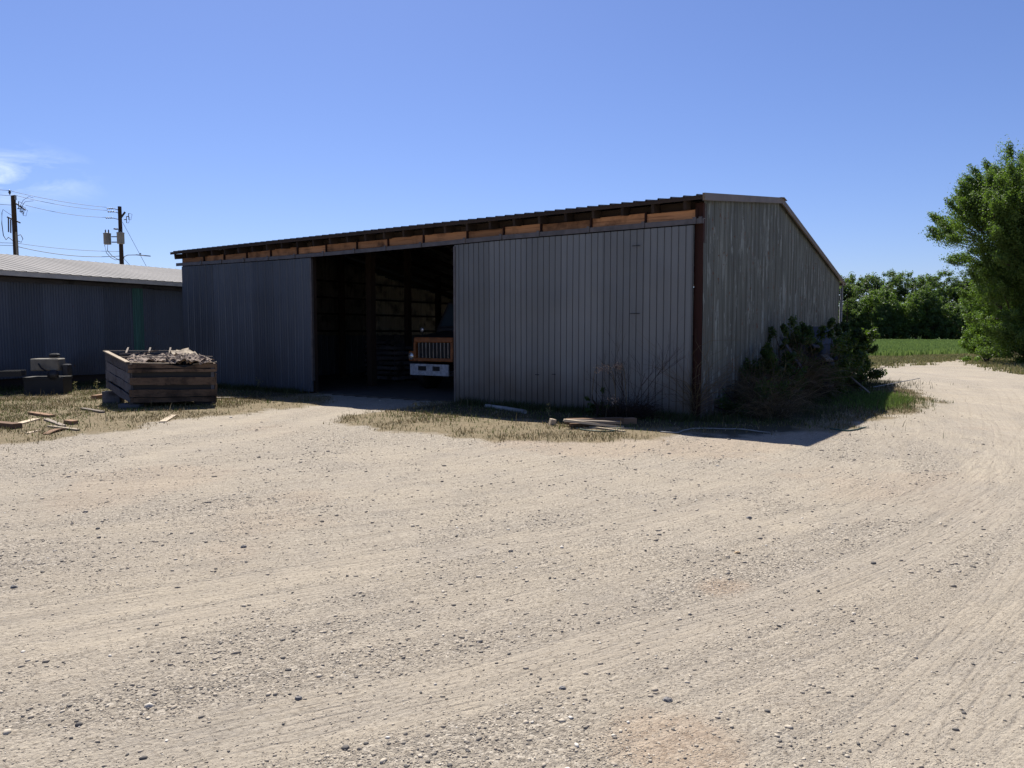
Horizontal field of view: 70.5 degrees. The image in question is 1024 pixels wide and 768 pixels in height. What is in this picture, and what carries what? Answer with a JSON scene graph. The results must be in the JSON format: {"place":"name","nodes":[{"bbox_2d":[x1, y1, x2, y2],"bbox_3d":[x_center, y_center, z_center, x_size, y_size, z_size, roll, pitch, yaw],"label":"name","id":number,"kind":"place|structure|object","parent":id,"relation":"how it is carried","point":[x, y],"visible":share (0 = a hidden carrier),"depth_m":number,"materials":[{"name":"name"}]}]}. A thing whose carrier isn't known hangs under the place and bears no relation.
{"place":"outdoors","nodes":[
{"label":"outdoors","id":0,"kind":"place"},
{"bbox_2d":[0,338,1023,767],"bbox_3d":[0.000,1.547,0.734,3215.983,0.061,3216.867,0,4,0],"label":"ground","id":1,"kind":"structure","parent":0,"point":[982,406],"depth_m":4.61,"materials":[{"name":"beige gravel"}]},
{"bbox_2d":[0,421,22,428],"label":"scrap board","id":2,"kind":"object","parent":1,"relation":"on","point":[11,425],"visible":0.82,"depth_m":11.94,"materials":[{"name":"brown wood"}]},
{"bbox_2d":[0,370,25,376],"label":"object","id":3,"kind":"object","parent":1,"relation":"on","point":[11,373],"visible":1,"depth_m":18.12,"materials":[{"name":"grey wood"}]},
{"bbox_2d":[1,191,32,254],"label":"utility pole","id":4,"kind":"object","parent":1,"relation":"on","point":[13,214],"visible":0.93,"depth_m":43.36,"materials":[{"name":"grey paint"}]},
{"bbox_2d":[12,191,99,206],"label":"power line","id":5,"kind":"object","parent":4,"relation":"attached to","point":[56,200],"visible":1,"depth_m":45.12,"materials":[{"name":"rubber"}]},
{"bbox_2d":[19,196,107,210],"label":"power line","id":6,"kind":"object","parent":4,"relation":"attached to","point":[62,205],"visible":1,"depth_m":45.22,"materials":[{"name":"rubber"}]},
{"bbox_2d":[18,246,116,256],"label":"power line","id":7,"kind":"object","parent":4,"relation":"attached to","point":[73,255],"visible":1,"depth_m":45.95,"materials":[{"name":"rubber"}]},
{"bbox_2d":[18,243,118,251],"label":"power line","id":8,"kind":"object","parent":4,"relation":"attached to","point":[70,249],"visible":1,"depth_m":45.19,"materials":[{"name":"rubber"}]},
{"bbox_2d":[17,418,39,423],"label":"scrap board","id":9,"kind":"object","parent":1,"relation":"on","point":[25,421],"visible":0.59,"depth_m":12.87,"materials":[{"name":"beige wood"}]},
{"bbox_2d":[29,411,54,417],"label":"scrap board","id":10,"kind":"object","parent":1,"relation":"on","point":[42,414],"visible":0.83,"depth_m":13.79,"materials":[{"name":"beige wood"}]},
{"bbox_2d":[22,353,72,394],"bbox_3d":[-11.997,-0.261,18.768,1.000,1.060,0.640,-1,4,-10],"label":"machine","id":11,"kind":"object","parent":1,"relation":"on","point":[53,381],"visible":0.92,"depth_m":18.58,"materials":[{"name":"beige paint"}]},
{"bbox_2d":[43,418,65,426],"bbox_3d":[-7.967,0.674,12.626,0.084,0.036,1.434,-4,5,-43],"label":"scrap board","id":12,"kind":"object","parent":1,"relation":"on","point":[52,421],"visible":0.87,"depth_m":12.64,"materials":[{"name":"grey wood"}]},
{"bbox_2d":[43,428,65,434],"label":"scrap board","id":13,"kind":"object","parent":1,"relation":"on","point":[50,431],"visible":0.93,"depth_m":11.44,"materials":[{"name":"brown wood"}]},
{"bbox_2d":[47,425,80,430],"bbox_3d":[-7.362,0.724,11.898,0.889,0.031,0.072,3,5,30],"label":"scrap board","id":14,"kind":"object","parent":1,"relation":"on","point":[74,429],"visible":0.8,"depth_m":11.86,"materials":[{"name":"grey wood"}]},
{"bbox_2d":[63,419,77,424],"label":"scrap board","id":15,"kind":"object","parent":1,"relation":"on","point":[71,421],"visible":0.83,"depth_m":12.45,"materials":[{"name":"brown wood"}]},
{"bbox_2d":[0,254,183,388],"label":"metal building","id":16,"kind":"structure","parent":1,"relation":"on","point":[79,316],"depth_m":22.09,"materials":[{"name":"grey metal"}]},
{"bbox_2d":[80,408,105,412],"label":"scrap board","id":17,"kind":"object","parent":1,"relation":"on","point":[94,410],"visible":0.85,"depth_m":14.46,"materials":[{"name":"brown wood"}]},
{"bbox_2d":[91,394,101,398],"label":"scrap board","id":18,"kind":"object","parent":1,"relation":"on","point":[97,396],"visible":0.5,"depth_m":17.11,"materials":[{"name":"wood"}]},
{"bbox_2d":[103,206,150,263],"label":"utility pole","id":19,"kind":"object","parent":1,"relation":"on","point":[119,236],"visible":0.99,"depth_m":47.29,"materials":[{"name":"grey paint"}]},
{"bbox_2d":[26,205,105,217],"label":"power line","id":20,"kind":"object","parent":19,"relation":"attached to","point":[63,213],"visible":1,"depth_m":45.07,"materials":[{"name":"rubber"}]},
{"bbox_2d":[102,347,216,407],"bbox_3d":[-7.757,-0.161,16.018,1.877,1.270,2.551,-4,5,-41],"label":"plank crate","id":21,"kind":"object","parent":1,"relation":"on","point":[137,378],"visible":0.99,"depth_m":15.45,"materials":[{"name":"brown wood"}]},
{"bbox_2d":[159,414,176,422],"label":"scrap board","id":22,"kind":"object","parent":1,"relation":"on","point":[167,418],"visible":0.89,"depth_m":13.21,"materials":[{"name":"beige wood"}]},
{"bbox_2d":[364,340,404,376],"bbox_3d":[-4.419,-0.907,25.684,1.244,1.300,1.044,3,5,34],"label":"slatted crate","id":23,"kind":"object","parent":1,"relation":"on","point":[385,342],"visible":0.32,"depth_m":25.27,"materials":[{"name":"brown wood"}]},
{"bbox_2d":[0,381,948,451],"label":"dry grass","id":24,"kind":"structure","parent":1,"relation":"on","point":[911,392],"depth_m":13.97,"materials":[{"name":"beige plant"}]},
{"bbox_2d":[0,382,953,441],"bbox_3d":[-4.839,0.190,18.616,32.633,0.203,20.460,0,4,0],"label":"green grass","id":25,"kind":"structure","parent":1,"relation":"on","point":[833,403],"depth_m":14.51,"materials":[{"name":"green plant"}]},
{"bbox_2d":[19,384,938,433],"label":"tall stalks","id":26,"kind":"object","parent":1,"relation":"on","point":[286,392],"visible":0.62,"depth_m":14.70,"materials":[{"name":"green plant"}]},
{"bbox_2d":[0,378,965,436],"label":"wall weeds","id":27,"kind":"object","parent":1,"relation":"on","point":[665,416],"depth_m":14.79,"materials":[{"name":"green plant"}]},
{"bbox_2d":[484,404,526,413],"bbox_3d":[-0.129,0.505,14.763,0.136,0.086,1.417,-3,5,-35],"label":"plastic pipe","id":28,"kind":"object","parent":1,"relation":"on","point":[523,411],"visible":0.85,"depth_m":14.69,"materials":[{"name":"white plastic"}]},
{"bbox_2d":[170,193,845,418],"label":"metal shed","id":29,"kind":"structure","parent":1,"relation":"on","point":[545,301],"depth_m":15.78,"materials":[{"name":"grey metal"}]},
{"bbox_2d":[182,258,314,392],"bbox_3d":[-7.571,-1.649,20.341,5.760,3.552,0.154,3,5,34],"label":"sliding door","id":30,"kind":"structure","parent":29,"relation":"in","point":[254,319],"depth_m":20.07,"materials":[{"name":"grey metal"}]},
{"bbox_2d":[376,345,417,381],"bbox_3d":[-3.853,-0.695,23.752,1.144,1.150,1.044,3,5,34],"label":"slatted crate","id":31,"kind":"object","parent":29,"relation":"on","point":[394,362],"visible":0.66,"depth_m":23.29,"materials":[{"name":"brown wood"}]},
{"bbox_2d":[408,303,453,387],"bbox_3d":[-0.041,-1.211,22.126,2.200,2.430,7.600,3,5,34],"label":"orange truck","id":32,"kind":"object","parent":29,"relation":"on","point":[432,354],"visible":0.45,"depth_m":19.29,"materials":[{"name":"paint"}]},
{"bbox_2d":[453,225,693,415],"bbox_3d":[0.989,-1.220,14.668,5.500,3.526,0.081,3,5,34],"label":"sliding door","id":33,"kind":"structure","parent":29,"relation":"in","point":[531,314],"depth_m":14.49,"materials":[{"name":"grey metal"}]},
{"bbox_2d":[799,327,837,359],"bbox_3d":[7.690,-1.052,18.344,0.800,0.816,1.997,1,4,16],"label":"metal sheet","id":34,"kind":"object","parent":29,"relation":"on","point":[827,341],"visible":0.24,"depth_m":17.99,"materials":[{"name":"grey metal"}]},
{"bbox_2d":[821,354,833,361],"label":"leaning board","id":35,"kind":"object","parent":34,"relation":"on","point":[828,357],"visible":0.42,"depth_m":17.00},
{"bbox_2d":[546,402,551,416],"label":"weed","id":36,"kind":"object","parent":1,"relation":"on","point":[548,404],"visible":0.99,"depth_m":13.43,"materials":[{"name":"green plant"}]},
{"bbox_2d":[549,418,556,424],"bbox_3d":[0.688,0.662,12.372,0.126,0.153,0.100,-2,4,-21],"label":"wood block","id":37,"kind":"object","parent":1,"relation":"on","point":[553,421],"depth_m":12.33,"materials":[{"name":"beige wood"}]},
{"bbox_2d":[563,419,623,427],"bbox_3d":[1.346,0.653,11.935,1.015,0.041,0.073,7,3,-6],"label":"pile board","id":38,"kind":"object","parent":1,"relation":"on","point":[589,423],"visible":0.96,"depth_m":11.90,"materials":[{"name":"grey wood"}]},
{"bbox_2d":[569,419,621,423],"bbox_3d":[1.370,0.624,11.998,0.888,0.040,0.144,2,4,-3],"label":"pile board","id":39,"kind":"object","parent":38,"relation":"on","point":[606,422],"visible":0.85,"depth_m":11.94,"materials":[{"name":"grey wood"}]},
{"bbox_2d":[569,423,617,426],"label":"pile board","id":40,"kind":"object","parent":1,"relation":"on","point":[578,425],"visible":0.39,"depth_m":12.02,"materials":[{"name":"wood"}]},
{"bbox_2d":[565,417,623,423],"bbox_3d":[1.396,0.618,12.270,1.017,0.080,0.153,-1,4,-11],"label":"pile board","id":41,"kind":"object","parent":40,"relation":"on","point":[613,418],"visible":0.52,"depth_m":12.23,"materials":[{"name":"wood"}]},
{"bbox_2d":[591,364,602,414],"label":"seed stalk","id":42,"kind":"object","parent":1,"relation":"on","point":[593,379],"visible":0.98,"depth_m":13.54,"materials":[{"name":"brown plant"}]},
{"bbox_2d":[576,427,617,431],"bbox_3d":[1.286,0.729,11.763,0.824,0.033,0.503,2,5,30],"label":"garden hose","id":43,"kind":"object","parent":1,"relation":"on","point":[595,430],"visible":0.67,"depth_m":11.50,"materials":[{"name":"green rubber"}]},
{"bbox_2d":[584,387,619,417],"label":"weed shrub","id":44,"kind":"object","parent":1,"relation":"on","point":[595,407],"visible":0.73,"depth_m":13.52,"materials":[{"name":"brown plant"}]},
{"bbox_2d":[575,428,634,428],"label":"pile board","id":45,"kind":"object","parent":1,"relation":"on","point":[610,428],"visible":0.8,"depth_m":11.84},
{"bbox_2d":[589,426,624,431],"bbox_3d":[1.535,0.728,11.741,0.689,0.022,0.052,6,7,41],"label":"pile board","id":46,"kind":"object","parent":1,"relation":"on","point":[605,428],"visible":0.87,"depth_m":11.74,"materials":[{"name":"grey wood"}]},
{"bbox_2d":[600,363,616,416],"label":"seed stalk","id":47,"kind":"object","parent":1,"relation":"on","point":[608,373],"visible":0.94,"depth_m":13.30,"materials":[{"name":"brown plant"}]},
{"bbox_2d":[611,362,626,416],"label":"seed stalk","id":48,"kind":"object","parent":1,"relation":"on","point":[620,366],"visible":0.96,"depth_m":13.21,"materials":[{"name":"brown plant"}]},
{"bbox_2d":[622,417,636,423],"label":"pile board","id":49,"kind":"object","parent":1,"relation":"on","point":[630,420],"visible":0.43,"depth_m":12.53,"materials":[{"name":"wood"}]},
{"bbox_2d":[590,385,673,420],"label":"dead grass tuft","id":50,"kind":"object","parent":1,"relation":"on","point":[635,409],"visible":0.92,"depth_m":13.22,"materials":[{"name":"brown plant"}]},
{"bbox_2d":[583,328,684,416],"bbox_3d":[2.164,-0.330,13.259,2.215,1.991,1.176,3,5,35],"label":"bare shrub","id":51,"kind":"object","parent":1,"relation":"on","point":[621,381],"visible":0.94,"depth_m":13.20,"materials":[{"name":"brown plant"}]},
{"bbox_2d":[662,697,672,701],"bbox_3d":[0.676,1.374,3.151,0.042,0.026,0.032,3,5,38],"label":"stone","id":52,"kind":"object","parent":1,"relation":"on","point":[666,699],"visible":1,"depth_m":3.14,"materials":[{"name":"grey stone"}]},
{"bbox_2d":[620,319,775,415],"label":"dead vines","id":53,"kind":"object","parent":1,"relation":"on","point":[697,396],"visible":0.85,"depth_m":13.08,"materials":[{"name":"brown plant"}]},
{"bbox_2d":[660,428,769,432],"bbox_3d":[3.210,0.751,11.678,1.791,0.049,0.438,0,4,-7],"label":"thin cable","id":54,"kind":"object","parent":1,"relation":"on","point":[715,428],"visible":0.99,"depth_m":11.73,"materials":[{"name":"white plastic"}]},
{"bbox_2d":[714,376,792,418],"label":"weed shrub","id":55,"kind":"object","parent":1,"relation":"on","point":[722,400],"visible":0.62,"depth_m":13.78,"materials":[{"name":"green plant"}]},
{"bbox_2d":[738,342,807,399],"bbox_3d":[5.385,-0.118,15.446,1.684,1.548,1.314,2,5,26],"label":"weed shrub","id":56,"kind":"object","parent":1,"relation":"on","point":[765,352],"visible":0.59,"depth_m":15.29,"materials":[{"name":"green plant"}]},
{"bbox_2d":[720,351,828,416],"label":"dead vines","id":57,"kind":"object","parent":1,"relation":"on","point":[743,391],"visible":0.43,"depth_m":14.25,"materials":[{"name":"brown plant"}]},
{"bbox_2d":[729,376,824,423],"bbox_3d":[4.762,0.239,13.199,1.759,0.859,1.605,-2,5,-30],"label":"dead grass tuft","id":58,"kind":"object","parent":1,"relation":"on","point":[756,406],"visible":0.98,"depth_m":13.12,"materials":[{"name":"brown plant"}]},
{"bbox_2d":[760,314,839,378],"bbox_3d":[6.363,-0.584,16.791,2.167,2.046,1.408,0,4,0],"label":"weed shrub","id":59,"kind":"object","parent":1,"relation":"on","point":[793,323],"visible":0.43,"depth_m":16.68,"materials":[{"name":"green plant"}]},
{"bbox_2d":[757,324,867,407],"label":"dead vines","id":60,"kind":"object","parent":1,"relation":"on","point":[814,376],"visible":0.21,"depth_m":16.00,"materials":[{"name":"plant"}]},
{"bbox_2d":[779,336,801,368],"bbox_3d":[6.315,-0.714,16.396,0.070,0.717,0.796,-1,4,-16],"label":"leaning board","id":61,"kind":"object","parent":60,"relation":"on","point":[782,338],"visible":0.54,"depth_m":16.45,"materials":[{"name":"grey wood"}]},
{"bbox_2d":[785,335,853,397],"bbox_3d":[7.286,-0.350,17.333,1.674,1.652,2.138,1,4,16],"label":"weed shrub","id":62,"kind":"object","parent":1,"relation":"on","point":[846,361],"visible":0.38,"depth_m":17.07,"materials":[{"name":"green plant"}]},
{"bbox_2d":[787,317,868,393],"bbox_3d":[7.831,-0.648,18.256,2.512,2.089,2.048,0,4,0],"label":"weed shrub","id":63,"kind":"object","parent":1,"relation":"on","point":[806,330],"visible":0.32,"depth_m":18.07,"materials":[{"name":"green plant"}]},
{"bbox_2d":[838,314,851,330],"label":"woodland tree","id":64,"kind":"object","parent":1,"relation":"on","point":[843,320],"visible":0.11,"depth_m":146.69,"materials":[{"name":"green plant"}]},
{"bbox_2d":[830,426,865,430],"bbox_3d":[5.649,0.736,11.971,0.826,0.040,0.255,-2,4,-23],"label":"garden hose","id":65,"kind":"object","parent":1,"relation":"on","point":[847,430],"visible":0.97,"depth_m":11.84,"materials":[{"name":"rubber"}]},
{"bbox_2d":[838,280,860,316],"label":"woodland tree","id":66,"kind":"object","parent":1,"relation":"on","point":[853,288],"visible":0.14,"depth_m":151.15,"materials":[{"name":"green plant"}]},
{"bbox_2d":[842,297,863,331],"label":"woodland tree","id":67,"kind":"object","parent":1,"relation":"on","point":[846,309],"visible":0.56,"depth_m":146.60,"materials":[{"name":"green plant"}]},
{"bbox_2d":[833,337,879,390],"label":"weed shrub","id":68,"kind":"object","parent":1,"relation":"on","point":[861,380],"visible":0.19,"depth_m":19.09,"materials":[{"name":"green plant"}]},
{"bbox_2d":[838,271,879,316],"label":"woodland tree","id":69,"kind":"object","parent":1,"relation":"on","point":[851,280],"visible":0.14,"depth_m":153.80,"materials":[{"name":"green plant"}]},
{"bbox_2d":[849,377,869,392],"bbox_3d":[8.980,-0.018,18.819,0.060,0.554,1.141,-1,4,-11],"label":"leaning board","id":70,"kind":"object","parent":1,"relation":"on","point":[858,383],"visible":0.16,"depth_m":18.72,"materials":[{"name":"grey wood"}]},
{"bbox_2d":[832,322,887,387],"bbox_3d":[9.418,-0.747,20.488,2.588,2.008,1.809,0,4,0],"label":"weed shrub","id":71,"kind":"object","parent":1,"relation":"on","point":[865,342],"visible":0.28,"depth_m":20.07,"materials":[{"name":"green plant"}]},
{"bbox_2d":[845,307,874,330],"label":"woodland tree","id":72,"kind":"object","parent":1,"relation":"on","point":[856,324],"visible":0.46,"depth_m":145.17,"materials":[{"name":"green plant"}]},
{"bbox_2d":[814,387,914,413],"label":"lush grass","id":73,"kind":"structure","parent":1,"relation":"on","point":[893,397],"depth_m":16.45,"materials":[{"name":"green plant"}]},
{"bbox_2d":[833,321,897,374],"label":"weed shrub","id":74,"kind":"object","parent":1,"relation":"on","point":[874,348],"visible":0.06,"depth_m":22.15,"materials":[{"name":"green plant"}]},
{"bbox_2d":[855,272,896,308],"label":"woodland tree","id":75,"kind":"object","parent":1,"relation":"on","point":[866,279],"visible":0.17,"depth_m":154.38,"materials":[{"name":"green plant"}]},
{"bbox_2d":[853,285,900,338],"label":"woodland tree","id":76,"kind":"object","parent":1,"relation":"on","point":[869,301],"visible":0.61,"depth_m":143.91,"materials":[{"name":"green plant"}]},
{"bbox_2d":[865,298,896,337],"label":"woodland tree","id":77,"kind":"object","parent":1,"relation":"on","point":[888,317],"visible":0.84,"depth_m":142.52,"materials":[{"name":"green plant"}]},
{"bbox_2d":[868,268,909,336],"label":"woodland tree","id":78,"kind":"object","parent":1,"relation":"on","point":[893,281],"visible":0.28,"depth_m":152.20,"materials":[{"name":"green plant"}]},
{"bbox_2d":[875,378,919,386],"bbox_3d":[11.236,-0.040,21.165,1.753,0.241,0.024,-1,4,-19],"label":"pole stick","id":79,"kind":"object","parent":1,"relation":"on","point":[898,382],"visible":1,"depth_m":21.17,"materials":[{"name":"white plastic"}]},
{"bbox_2d":[883,305,915,339],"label":"woodland tree","id":80,"kind":"object","parent":1,"relation":"on","point":[901,318],"visible":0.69,"depth_m":142.71,"materials":[{"name":"green plant"}]},
{"bbox_2d":[892,269,925,302],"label":"woodland tree","id":81,"kind":"object","parent":1,"relation":"on","point":[912,280],"visible":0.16,"depth_m":154.89,"materials":[{"name":"green plant"}]},
{"bbox_2d":[897,287,942,338],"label":"woodland tree","id":82,"kind":"object","parent":1,"relation":"on","point":[910,305],"visible":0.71,"depth_m":141.69,"materials":[{"name":"green plant"}]},
{"bbox_2d":[852,339,992,355],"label":"field crop","id":83,"kind":"object","parent":1,"relation":"on","point":[898,347],"visible":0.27,"depth_m":60.30,"materials":[{"name":"green plant"}]},
{"bbox_2d":[900,272,950,337],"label":"woodland tree","id":84,"kind":"object","parent":1,"relation":"on","point":[930,279],"visible":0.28,"depth_m":151.70,"materials":[{"name":"green plant"}]},
{"bbox_2d":[908,284,946,338],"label":"woodland tree","id":85,"kind":"object","parent":1,"relation":"on","point":[937,307],"visible":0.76,"depth_m":140.87,"materials":[{"name":"green plant"}]},
{"bbox_2d":[878,334,977,338],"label":"undergrowth","id":86,"kind":"object","parent":1,"relation":"on","point":[955,337],"depth_m":150.23,"materials":[{"name":"green plant"}]},
{"bbox_2d":[916,311,950,339],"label":"woodland tree","id":87,"kind":"object","parent":1,"relation":"on","point":[942,336],"visible":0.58,"depth_m":141.35,"materials":[{"name":"green plant"}]},
{"bbox_2d":[924,269,960,308],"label":"woodland tree","id":88,"kind":"object","parent":1,"relation":"on","point":[950,291],"visible":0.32,"depth_m":153.67,"materials":[{"name":"green plant"}]},
{"bbox_2d":[934,301,971,339],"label":"woodland tree","id":89,"kind":"object","parent":1,"relation":"on","point":[953,318],"visible":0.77,"depth_m":139.95,"materials":[{"name":"green plant"}]},
{"bbox_2d":[942,279,972,303],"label":"woodland tree","id":90,"kind":"object","parent":1,"relation":"on","point":[963,285],"visible":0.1,"depth_m":154.51,"materials":[{"name":"green plant"}]},
{"bbox_2d":[955,305,974,337],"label":"woodland tree","id":91,"kind":"object","parent":1,"relation":"on","point":[966,307],"visible":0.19,"depth_m":140.81,"materials":[{"name":"green plant"}]},
{"bbox_2d":[953,267,978,299],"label":"woodland tree","id":92,"kind":"object","parent":1,"relation":"on","point":[964,277],"visible":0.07,"depth_m":154.47,"materials":[{"name":"green plant"}]},
{"bbox_2d":[918,134,1023,362],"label":"leafy tree","id":93,"kind":"object","parent":1,"relation":"on","point":[990,206],"visible":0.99,"depth_m":35.20,"materials":[{"name":"green plant"}]},
{"bbox_2d":[956,289,987,338],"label":"woodland tree","id":94,"kind":"object","parent":1,"relation":"on","point":[972,306],"visible":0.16,"depth_m":145.32,"materials":[{"name":"green plant"}]},
{"bbox_2d":[957,290,1018,361],"bbox_3d":[25.883,-3.285,38.621,4.370,4.588,3.552,-3,5,-39],"label":"bush","id":95,"kind":"object","parent":1,"relation":"on","point":[969,334],"visible":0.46,"depth_m":38.92,"materials":[{"name":"green plant"}]},
{"bbox_2d":[998,305,1023,363],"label":"bush","id":96,"kind":"object","parent":1,"relation":"on","point":[1016,358],"visible":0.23,"depth_m":35.32,"materials":[{"name":"green plant"}]},
{"bbox_2d":[0,0,1023,303],"label":"sky","id":97,"kind":"structure","parent":0,"point":[209,123],"materials":[{"name":"blue"}]},
{"bbox_2d":[868,353,1023,374],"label":"verge grass","id":98,"kind":"structure","parent":0,"point":[999,365],"depth_m":38.51,"materials":[{"name":"green plant"}]}
]}

